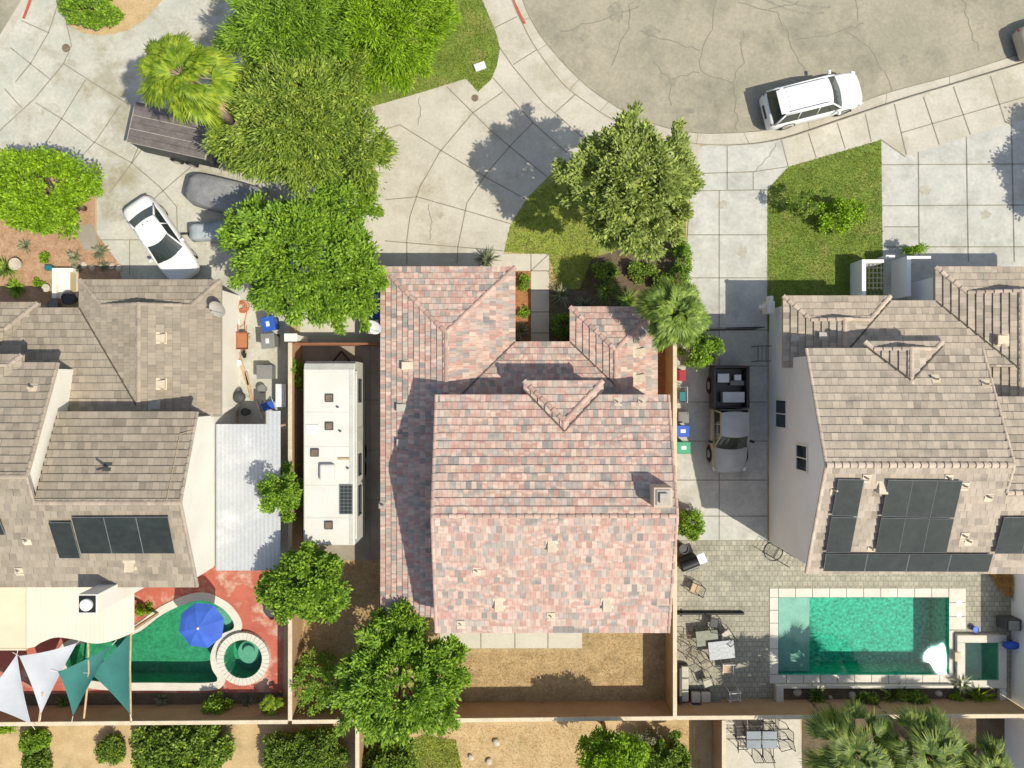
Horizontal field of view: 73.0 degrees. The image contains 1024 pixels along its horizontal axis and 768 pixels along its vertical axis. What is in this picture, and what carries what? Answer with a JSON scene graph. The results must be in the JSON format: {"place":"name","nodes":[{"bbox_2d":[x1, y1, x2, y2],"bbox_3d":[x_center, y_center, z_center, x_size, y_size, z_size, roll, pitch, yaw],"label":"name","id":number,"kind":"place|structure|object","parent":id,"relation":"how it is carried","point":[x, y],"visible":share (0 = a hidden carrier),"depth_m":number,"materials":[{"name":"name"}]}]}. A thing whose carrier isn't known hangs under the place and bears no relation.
{"place":"outdoors","nodes":[
{"label":"outdoors","id":0,"kind":"place"},
{"bbox_2d":[0,278,239,613],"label":"house","id":1,"kind":"structure","parent":0,"point":[118,403],"depth_m":31.68,"materials":[{"name":"brown tile"}]},
{"bbox_2d":[0,0,299,299],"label":"driveway","id":2,"kind":"structure","parent":0,"point":[107,62],"depth_m":36.97,"materials":[{"name":"concrete"}]},
{"bbox_2d":[65,0,161,35],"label":"flower bed","id":3,"kind":"object","parent":2,"relation":"on","point":[136,12],"visible":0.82,"depth_m":36.95,"materials":[{"name":"beige soil"}]},
{"bbox_2d":[56,0,125,30],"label":"shrub","id":4,"kind":"object","parent":3,"relation":"on","point":[96,18],"visible":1,"depth_m":36.23,"materials":[{"name":"green plant"}]},
{"bbox_2d":[122,194,199,278],"bbox_3d":[-18.386,-7.554,36.243,2.160,1.446,4.760,-35,90,0],"label":"parked sedan","id":5,"kind":"object","parent":2,"relation":"on","point":[172,253],"visible":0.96,"depth_m":35.96,"materials":[{"name":"white paint"}]},
{"bbox_2d":[126,101,225,167],"bbox_3d":[-16.773,-12.665,35.878,4.930,2.176,2.224,12,90,0],"label":"utility trailer","id":6,"kind":"object","parent":2,"relation":"on","point":[156,131],"visible":0.72,"depth_m":34.81,"materials":[{"name":"brown wood"}]},
{"bbox_2d":[134,30,263,157],"bbox_3d":[-12.589,-11.785,31.299,3.931,11.401,3.442,26,90,0],"label":"palm tree","id":7,"kind":"object","parent":2,"relation":"on","point":[182,89],"visible":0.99,"depth_m":26.17,"materials":[{"name":"green plant"}]},
{"bbox_2d":[180,220,250,241],"bbox_3d":[-15.725,-8.033,36.538,4.100,0.857,1.250,-3,90,0],"label":"trailer","id":8,"kind":"object","parent":2,"relation":"on","point":[206,232],"visible":0.34,"depth_m":36.23,"materials":[{"name":"grey metal"}]},
{"bbox_2d":[184,173,273,214],"bbox_3d":[-14.837,-9.805,36.242,4.300,1.449,1.750,14,90,0],"label":"covered boat","id":9,"kind":"object","parent":2,"relation":"on","point":[214,193],"visible":0.75,"depth_m":35.59,"materials":[{"name":"fabric"}]},
{"bbox_2d":[271,0,499,107],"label":"lawn","id":10,"kind":"structure","parent":0,"point":[494,45],"depth_m":36.98,"materials":[{"name":"green plant"}]},
{"bbox_2d":[214,0,353,72],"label":"tree","id":11,"kind":"object","parent":10,"relation":"on","point":[318,28],"visible":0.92,"depth_m":30.75,"materials":[{"name":"green plant"}]},
{"bbox_2d":[330,0,462,98],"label":"tree","id":12,"kind":"object","parent":10,"relation":"on","point":[365,22],"visible":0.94,"depth_m":31.69,"materials":[{"name":"green plant"}]},
{"bbox_2d":[403,734,461,767],"bbox_3d":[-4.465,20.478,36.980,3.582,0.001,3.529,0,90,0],"label":"lawn","id":13,"kind":"structure","parent":0,"point":[424,738],"depth_m":36.98,"materials":[{"name":"plant"}]},
{"bbox_2d":[300,0,699,273],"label":"pavement","id":14,"kind":"structure","parent":0,"point":[476,144],"depth_m":36.97,"materials":[{"name":"concrete"}]},
{"bbox_2d":[200,12,399,202],"bbox_3d":[-9.906,-13.037,33.363,9.480,7.291,9.209,0,90,0],"label":"tree","id":15,"kind":"object","parent":14,"relation":"on","point":[325,123],"visible":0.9,"depth_m":31.22,"materials":[{"name":"green plant"}]},
{"bbox_2d":[214,173,390,335],"bbox_3d":[-9.867,-6.062,33.692,8.197,6.623,7.469,0,90,0],"label":"tree","id":16,"kind":"object","parent":14,"relation":"on","point":[334,287],"visible":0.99,"depth_m":31.77,"materials":[{"name":"green plant"}]},
{"bbox_2d":[0,12,1023,767],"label":"yard soil","id":17,"kind":"structure","parent":0,"point":[72,746],"depth_m":37.00,"materials":[{"name":"beige soil"}]},
{"bbox_2d":[17,726,52,756],"bbox_3d":[-25.156,18.858,36.481,1.608,1.131,1.362,0,90,0],"label":"shrub","id":18,"kind":"object","parent":17,"relation":"on","point":[41,739],"visible":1,"depth_m":36.30,"materials":[{"name":"green plant"}]},
{"bbox_2d":[20,749,53,767],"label":"shrub","id":19,"kind":"object","parent":17,"relation":"on","point":[44,761],"visible":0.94,"depth_m":36.33,"materials":[{"name":"green plant"}]},
{"bbox_2d":[0,163,120,304],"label":"front garden","id":20,"kind":"object","parent":17,"relation":"on","point":[54,247],"visible":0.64,"depth_m":36.96,"materials":[{"name":"beige gravel"}]},
{"bbox_2d":[0,145,105,240],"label":"tree","id":21,"kind":"object","parent":20,"relation":"on","point":[22,208],"visible":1,"depth_m":32.98,"materials":[{"name":"green plant"}]},
{"bbox_2d":[75,224,96,251],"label":"garden slab","id":22,"kind":"structure","parent":20,"relation":"on","point":[87,236],"depth_m":36.95,"materials":[{"name":"concrete"}]},
{"bbox_2d":[52,268,77,298],"bbox_3d":[-23.742,-5.335,36.755,1.109,0.410,1.585,0,90,0],"label":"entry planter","id":23,"kind":"object","parent":17,"relation":"on","point":[64,280],"visible":1,"depth_m":36.79,"materials":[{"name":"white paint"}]},
{"bbox_2d":[93,733,126,765],"bbox_3d":[-21.142,19.386,36.464,1.614,1.240,1.695,-41,90,0],"label":"shrub","id":24,"kind":"object","parent":17,"relation":"on","point":[105,748],"visible":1,"depth_m":36.23,"materials":[{"name":"green plant"}]},
{"bbox_2d":[0,562,282,693],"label":"pool deck","id":25,"kind":"structure","parent":17,"relation":"on","point":[235,590],"depth_m":36.98,"materials":[{"name":"red concrete"}]},
{"bbox_2d":[0,587,158,649],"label":"patio cover","id":26,"kind":"object","parent":25,"relation":"on","point":[30,617],"visible":0.51,"depth_m":34.19,"materials":[{"name":"beige metal"}]},
{"bbox_2d":[0,650,34,728],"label":"shade sail","id":27,"kind":"object","parent":26,"relation":"attached to","point":[12,701],"visible":1,"depth_m":34.67,"materials":[{"name":"white fabric"}]},
{"bbox_2d":[83,643,89,718],"bbox_3d":[-21.281,14.795,34.640,0.190,0.878,4.310,9,90,0],"label":"pergola pole","id":28,"kind":"object","parent":26,"relation":"attached to","point":[86,694],"visible":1,"depth_m":34.76,"materials":[{"name":"beige wood"}]},
{"bbox_2d":[51,640,116,719],"bbox_3d":[-21.777,14.323,34.555,2.118,0.601,5.061,31,90,0],"label":"shade sail","id":29,"kind":"object","parent":28,"relation":"attached to","point":[76,679],"visible":1,"depth_m":34.61,"materials":[{"name":"teal fabric"}]},
{"bbox_2d":[59,592,241,690],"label":"swimming pool","id":30,"kind":"structure","parent":25,"relation":"in","point":[165,656],"depth_m":38.35,"materials":[{"name":"green liquid"}]},
{"bbox_2d":[179,603,223,647],"bbox_3d":[-15.602,12.132,36.325,2.177,4.050,2.177,-38,90,0],"label":"parasol","id":31,"kind":"object","parent":30,"relation":"on","point":[201,624],"visible":0.84,"depth_m":34.62,"materials":[{"name":"blue fabric"}]},
{"bbox_2d":[216,631,270,685],"bbox_3d":[-14.276,14.597,37.350,2.800,1.300,2.800,0,90,0],"label":"spa","id":32,"kind":"object","parent":25,"relation":"on","point":[243,658],"visible":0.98,"depth_m":36.85,"materials":[{"name":"green liquid"}]},
{"bbox_2d":[0,703,288,725],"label":"block wall","id":33,"kind":"structure","parent":17,"relation":"on","point":[161,714],"depth_m":35.66,"materials":[{"name":"beige concrete"}]},
{"bbox_2d":[129,633,131,722],"bbox_3d":[-19.118,14.687,34.640,0.192,0.879,4.871,5,90,0],"label":"pergola pole","id":34,"kind":"object","parent":33,"relation":"on","point":[130,690],"visible":1,"depth_m":34.67,"materials":[{"name":"beige wood"}]},
{"bbox_2d":[94,628,131,718],"bbox_3d":[-20.095,14.458,34.496,2.710,0.716,4.956,0,90,0],"label":"shade sail","id":35,"kind":"object","parent":34,"relation":"attached to","point":[111,675],"visible":1,"depth_m":34.63,"materials":[{"name":"teal fabric"}]},
{"bbox_2d":[24,692,282,705],"bbox_3d":[-21.949,17.003,36.980,19.415,0.001,0.962,0,90,0],"label":"planting strip","id":36,"kind":"object","parent":17,"relation":"on","point":[137,698],"visible":0.5,"depth_m":36.98,"materials":[{"name":"soil"}]},
{"bbox_2d":[201,691,233,714],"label":"shrub","id":37,"kind":"object","parent":36,"relation":"on","point":[207,706],"visible":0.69,"depth_m":36.12,"materials":[{"name":"green plant"}]},
{"bbox_2d":[129,725,235,767],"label":"hedge","id":38,"kind":"object","parent":17,"relation":"on","point":[206,746],"visible":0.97,"depth_m":35.53,"materials":[{"name":"green plant"}]},
{"bbox_2d":[216,411,287,570],"bbox_3d":[-13.058,5.284,35.620,3.184,2.761,7.897,0,90,0],"label":"patio cover","id":39,"kind":"object","parent":17,"relation":"on","point":[248,533],"visible":0.8,"depth_m":34.24,"materials":[{"name":"grey metal"}]},
{"bbox_2d":[239,300,289,560],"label":"side yard","id":40,"kind":"structure","parent":17,"relation":"on","point":[277,357],"depth_m":36.98,"materials":[{"name":"concrete"}]},
{"bbox_2d":[256,461,303,522],"bbox_3d":[-11.244,5.358,34.265,2.065,5.485,3.048,0,90,0],"label":"shrub","id":41,"kind":"object","parent":40,"relation":"on","point":[284,494],"visible":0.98,"depth_m":33.37,"materials":[{"name":"green plant"}]},
{"bbox_2d":[288,343,302,720],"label":"block wall","id":42,"kind":"structure","parent":17,"relation":"on","point":[295,526],"depth_m":35.59,"materials":[{"name":"beige concrete"}]},
{"bbox_2d":[261,725,350,767],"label":"shrub","id":43,"kind":"object","parent":17,"relation":"on","point":[329,752],"visible":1,"depth_m":35.51,"materials":[{"name":"green plant"}]},
{"bbox_2d":[300,312,379,342],"bbox_3d":[-9.197,-3.288,36.980,4.278,0.001,2.406,0,90,0],"label":"concrete pad","id":44,"kind":"object","parent":17,"relation":"on","point":[314,334],"visible":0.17,"depth_m":36.98,"materials":[{"name":"beige concrete"}]},
{"bbox_2d":[303,346,379,559],"bbox_3d":[-9.277,3.636,36.980,4.438,0.001,11.549,0,90,0],"label":"concrete pad","id":45,"kind":"object","parent":17,"relation":"on","point":[359,550],"visible":0.17,"depth_m":36.98,"materials":[{"name":"grey concrete"}]},
{"bbox_2d":[304,351,366,544],"bbox_3d":[-8.955,3.093,35.364,2.610,3.269,9.708,0,90,0],"label":"travel trailer","id":46,"kind":"object","parent":45,"relation":"on","point":[335,454],"visible":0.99,"depth_m":34.04,"materials":[{"name":"white metal"}]},
{"bbox_2d":[362,735,418,767],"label":"shrub","id":47,"kind":"object","parent":17,"relation":"on","point":[388,756],"visible":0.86,"depth_m":35.80,"materials":[{"name":"green plant"}]},
{"bbox_2d":[302,560,665,702],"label":"back yard","id":48,"kind":"structure","parent":17,"relation":"on","point":[655,686],"depth_m":36.99,"materials":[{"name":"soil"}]},
{"bbox_2d":[254,540,353,625],"bbox_3d":[-10.098,9.508,34.191,4.864,5.631,4.041,0,90,0],"label":"tree","id":49,"kind":"object","parent":48,"relation":"on","point":[316,576],"visible":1,"depth_m":32.34,"materials":[{"name":"green plant"}]},
{"bbox_2d":[290,646,337,716],"bbox_3d":[-9.963,15.334,35.688,2.641,2.662,3.562,-24,90,0],"label":"shrub","id":50,"kind":"object","parent":48,"relation":"on","point":[322,693],"visible":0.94,"depth_m":35.32,"materials":[{"name":"green plant"}]},
{"bbox_2d":[322,598,473,748],"bbox_3d":[-5.254,14.566,34.230,6.910,5.561,7.842,28,90,0],"label":"tree","id":51,"kind":"object","parent":48,"relation":"on","point":[364,687],"visible":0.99,"depth_m":32.70,"materials":[{"name":"green plant"}]},
{"bbox_2d":[292,700,672,723],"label":"block wall","id":52,"kind":"structure","parent":48,"relation":"on","point":[596,710],"depth_m":35.76,"materials":[{"name":"beige concrete"}]},
{"bbox_2d":[440,632,581,647],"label":"patio slab","id":53,"kind":"structure","parent":48,"relation":"on","point":[524,640],"depth_m":36.97,"materials":[{"name":"concrete"}]},
{"bbox_2d":[515,271,530,341],"bbox_3d":[0.588,-4.144,36.976,0.856,0.001,4.117,0,90,0],"label":"flower bed","id":54,"kind":"object","parent":17,"relation":"on","point":[522,298],"visible":0.5,"depth_m":36.98,"materials":[{"name":"brown soil"}]},
{"bbox_2d":[379,265,678,632],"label":"house","id":55,"kind":"structure","parent":17,"relation":"on","point":[528,487],"depth_m":31.07,"materials":[{"name":"pink tile"}]},
{"bbox_2d":[574,721,650,767],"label":"tree","id":56,"kind":"object","parent":17,"relation":"on","point":[630,751],"visible":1,"depth_m":33.18,"materials":[{"name":"green plant"}]},
{"bbox_2d":[549,289,679,341],"bbox_3d":[5.641,-3.716,36.976,7.325,0.001,3.262,0,90,0],"label":"flower bed","id":57,"kind":"object","parent":17,"relation":"on","point":[585,293],"visible":0.17,"depth_m":36.98,"materials":[{"name":"soil"}]},
{"bbox_2d":[633,275,712,352],"bbox_3d":[7.375,-3.250,33.776,3.178,6.447,3.683,-28,90,0],"label":"palm tree","id":58,"kind":"object","parent":57,"relation":"on","point":[661,304],"visible":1,"depth_m":30.99,"materials":[{"name":"green plant"}]},
{"bbox_2d":[642,730,691,767],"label":"shrub","id":59,"kind":"object","parent":17,"relation":"on","point":[678,755],"visible":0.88,"depth_m":35.64,"materials":[{"name":"green plant"}]},
{"bbox_2d":[665,342,676,718],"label":"block wall","id":60,"kind":"structure","parent":17,"relation":"on","point":[671,636],"depth_m":35.32,"materials":[{"name":"beige concrete"}]},
{"bbox_2d":[678,508,704,540],"bbox_3d":[9.342,7.400,36.218,1.686,1.624,1.852,0,90,0],"label":"shrub","id":61,"kind":"object","parent":17,"relation":"on","point":[686,527],"visible":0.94,"depth_m":35.95,"materials":[{"name":"green plant"}]},
{"bbox_2d":[712,720,725,767],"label":"block wall","id":62,"kind":"structure","parent":17,"relation":"on","point":[718,743],"depth_m":35.69,"materials":[{"name":"beige concrete"}]},
{"bbox_2d":[726,719,801,767],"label":"patio slab","id":63,"kind":"structure","parent":17,"relation":"on","point":[744,759],"depth_m":36.98,"materials":[{"name":"concrete"}]},
{"bbox_2d":[742,725,776,748],"bbox_3d":[13.074,18.628,36.594,1.642,0.752,0.942,0,90,0],"label":"dining table","id":64,"kind":"object","parent":63,"relation":"on","point":[761,739],"visible":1,"depth_m":36.22,"materials":[{"name":"white glass"}]},
{"bbox_2d":[677,698,1023,719],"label":"block wall","id":65,"kind":"structure","parent":17,"relation":"on","point":[749,709],"depth_m":35.82,"materials":[{"name":"beige concrete"}]},
{"bbox_2d":[784,687,996,699],"bbox_3d":[20.136,16.631,36.910,11.485,0.001,0.957,0,90,0],"label":"planting strip","id":66,"kind":"object","parent":17,"relation":"on","point":[838,693],"visible":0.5,"depth_m":36.91,"materials":[{"name":"soil"}]},
{"bbox_2d":[769,265,1023,573],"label":"house","id":67,"kind":"structure","parent":17,"relation":"on","point":[896,436],"depth_m":31.22,"materials":[{"name":"beige tile"}]},
{"bbox_2d":[802,718,1004,767],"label":"gravel strip","id":68,"kind":"object","parent":17,"relation":"on","point":[972,727],"depth_m":36.98,"materials":[{"name":"stone"}]},
{"bbox_2d":[798,695,895,767],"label":"palm tree","id":69,"kind":"object","parent":68,"relation":"on","point":[829,724],"visible":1,"depth_m":31.92,"materials":[{"name":"green plant"}]},
{"bbox_2d":[874,699,969,767],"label":"palm tree","id":70,"kind":"object","parent":68,"relation":"on","point":[933,732],"visible":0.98,"depth_m":31.53,"materials":[{"name":"green plant"}]},
{"bbox_2d":[955,731,1015,767],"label":"palm tree","id":71,"kind":"object","parent":68,"relation":"on","point":[990,747],"visible":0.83,"depth_m":32.96,"materials":[{"name":"green plant"}]},
{"bbox_2d":[1005,718,1023,767],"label":"block wall","id":72,"kind":"structure","parent":17,"relation":"on","point":[1014,738],"depth_m":36.18,"materials":[{"name":"grey paint"}]},
{"bbox_2d":[1011,574,1023,707],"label":"block wall","id":73,"kind":"structure","parent":17,"relation":"on","point":[1017,664],"depth_m":36.44,"materials":[{"name":"grey paint"}]},
{"bbox_2d":[500,254,548,341],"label":"path","id":74,"kind":"structure","parent":0,"point":[539,298],"depth_m":36.97,"materials":[{"name":"concrete"}]},
{"bbox_2d":[439,724,700,767],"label":"dry grass","id":75,"kind":"structure","parent":0,"point":[543,745],"depth_m":36.97,"materials":[{"name":"plant"}]},
{"bbox_2d":[504,163,685,290],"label":"lawn","id":76,"kind":"structure","parent":0,"point":[545,184],"depth_m":36.98,"materials":[{"name":"green plant"}]},
{"bbox_2d":[550,100,706,262],"bbox_3d":[5.617,-8.772,32.600,6.464,8.816,6.624,-38,90,0],"label":"tree","id":77,"kind":"object","parent":76,"relation":"on","point":[612,195],"visible":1,"depth_m":29.59,"materials":[{"name":"green plant"}]},
{"bbox_2d":[580,241,685,288],"bbox_3d":[6.470,-6.389,36.974,5.668,0.001,2.620,0,90,0],"label":"flower bed","id":78,"kind":"object","parent":76,"relation":"on","point":[623,261],"visible":0.5,"depth_m":36.97,"materials":[{"name":"soil"}]},
{"bbox_2d":[590,260,619,284],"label":"shrub","id":79,"kind":"object","parent":78,"relation":"on","point":[600,270],"visible":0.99,"depth_m":36.43,"materials":[{"name":"green plant"}]},
{"bbox_2d":[627,260,660,284],"bbox_3d":[6.950,-5.885,36.570,1.858,1.021,1.331,0,90,0],"label":"shrub","id":80,"kind":"object","parent":78,"relation":"on","point":[636,268],"visible":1,"depth_m":36.37,"materials":[{"name":"green plant"}]},
{"bbox_2d":[668,237,694,284],"bbox_3d":[8.876,-6.322,36.103,1.268,1.837,2.969,0,90,0],"label":"shrub","id":81,"kind":"object","parent":78,"relation":"on","point":[682,250],"visible":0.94,"depth_m":35.89,"materials":[{"name":"green plant"}]},
{"bbox_2d":[677,139,787,539],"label":"driveway","id":82,"kind":"structure","parent":0,"point":[742,299],"depth_m":36.97,"materials":[{"name":"grey concrete"}]},
{"bbox_2d":[677,330,725,371],"bbox_3d":[9.772,-1.824,35.722,2.220,2.583,2.249,-41,90,0],"label":"shrub","id":83,"kind":"object","parent":82,"relation":"on","point":[701,359],"visible":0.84,"depth_m":35.24,"materials":[{"name":"green plant"}]},
{"bbox_2d":[706,365,754,472],"bbox_3d":[11.341,1.835,36.051,2.360,1.820,5.620,0,90,0],"label":"pickup truck","id":84,"kind":"object","parent":82,"relation":"on","point":[727,447],"visible":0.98,"depth_m":35.85,"materials":[{"name":"grey paint"}]},
{"bbox_2d":[523,0,1023,132],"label":"road","id":85,"kind":"structure","parent":0,"point":[932,39],"depth_m":37.12,"materials":[{"name":"grey asphalt"}]},
{"bbox_2d":[418,0,978,237],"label":"road cracks","id":86,"kind":"object","parent":85,"relation":"on","point":[629,10],"visible":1,"depth_m":37.11,"materials":[{"name":"black asphalt"}]},
{"bbox_2d":[607,0,908,113],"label":"road stains","id":87,"kind":"object","parent":85,"relation":"on","point":[615,8],"visible":1,"depth_m":37.12,"materials":[{"name":"rubber"}]},
{"bbox_2d":[515,0,1023,144],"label":"gutter","id":88,"kind":"object","parent":85,"relation":"on","point":[567,77],"visible":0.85,"depth_m":37.12,"materials":[{"name":"concrete"}]},
{"bbox_2d":[512,0,1022,145],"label":"gutter joints","id":89,"kind":"object","parent":88,"relation":"on","point":[759,130],"visible":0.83,"depth_m":37.11,"materials":[{"name":"grey concrete"}]},
{"bbox_2d":[759,70,862,129],"bbox_3d":[15.761,-14.915,36.180,5.160,1.871,2.360,-14,90,0],"label":"parked suv","id":90,"kind":"object","parent":85,"relation":"on","point":[802,102],"visible":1,"depth_m":35.72,"materials":[{"name":"white paint"}]},
{"bbox_2d":[766,139,884,331],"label":"lawn","id":91,"kind":"structure","parent":0,"point":[828,262],"depth_m":36.98,"materials":[{"name":"green plant"}]},
{"bbox_2d":[785,187,829,218],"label":"sapling","id":92,"kind":"object","parent":91,"relation":"on","point":[811,209],"visible":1,"depth_m":35.47,"materials":[{"name":"green plant"}]},
{"bbox_2d":[816,196,865,235],"bbox_3d":[17.169,-8.761,36.230,2.565,1.643,2.107,-14,90,0],"label":"sapling","id":93,"kind":"object","parent":91,"relation":"on","point":[844,218],"visible":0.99,"depth_m":35.93,"materials":[{"name":"green plant"}]},
{"bbox_2d":[677,540,1011,700],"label":"paver patio","id":94,"kind":"structure","parent":0,"point":[744,576],"depth_m":36.97,"materials":[{"name":"grey stone"}]},
{"bbox_2d":[677,663,688,703],"bbox_3d":[9.058,15.845,36.615,0.581,0.670,1.901,0,90,0],"label":"outdoor sofa","id":95,"kind":"object","parent":94,"relation":"on","point":[682,681],"visible":0.97,"depth_m":36.52,"materials":[{"name":"beige fabric"}]},
{"bbox_2d":[707,638,735,660],"bbox_3d":[10.977,13.938,36.600,1.392,0.740,0.992,-6,90,0],"label":"patio table","id":96,"kind":"object","parent":94,"relation":"on","point":[720,650],"visible":0.96,"depth_m":36.23,"materials":[{"name":"plastic"}]},
{"bbox_2d":[769,588,965,682],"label":"swimming pool","id":97,"kind":"structure","parent":94,"relation":"in","point":[844,635],"depth_m":37.85,"materials":[{"name":"liquid"}]},
{"bbox_2d":[774,684,1005,701],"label":"planter wall","id":98,"kind":"structure","parent":94,"relation":"on","point":[778,692],"depth_m":36.70,"materials":[{"name":"beige concrete"}]},
{"bbox_2d":[952,634,1006,687],"bbox_3d":[24.863,14.744,37.230,2.780,1.140,2.807,0,90,0],"label":"spa","id":99,"kind":"object","parent":94,"relation":"in","point":[981,659],"visible":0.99,"depth_m":36.79,"materials":[{"name":"concrete"}]},
{"bbox_2d":[783,63,1023,165],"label":"pavement","id":100,"kind":"structure","parent":0,"point":[977,93],"depth_m":36.97,"materials":[{"name":"concrete"}]},
{"bbox_2d":[0,1,1023,767],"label":"pavement joints","id":101,"kind":"object","parent":100,"relation":"on","point":[542,173],"visible":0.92,"depth_m":36.96,"materials":[{"name":"grey concrete"}]},
{"bbox_2d":[881,120,1023,299],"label":"driveway","id":102,"kind":"structure","parent":0,"point":[947,225],"depth_m":36.97,"materials":[{"name":"grey concrete"}]},
{"bbox_2d":[108,185,991,258],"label":"driveway stains","id":103,"kind":"object","parent":102,"relation":"on","point":[116,215],"visible":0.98,"depth_m":36.96,"materials":[{"name":"liquid"}]},
{"bbox_2d":[850,255,930,299],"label":"courtyard wall","id":104,"kind":"structure","parent":102,"relation":"on","point":[900,277],"depth_m":35.96,"materials":[{"name":"grey paint"}]},
{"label":"pergola pole","id":105,"kind":"object","parent":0,"visible":0},
{"bbox_2d":[12,641,78,719],"bbox_3d":[-23.672,14.121,34.555,2.656,0.613,4.984,30,90,0],"label":"shade sail","id":106,"kind":"object","parent":105,"relation":"attached to","point":[42,676],"visible":1,"depth_m":34.53,"materials":[{"name":"white fabric"}]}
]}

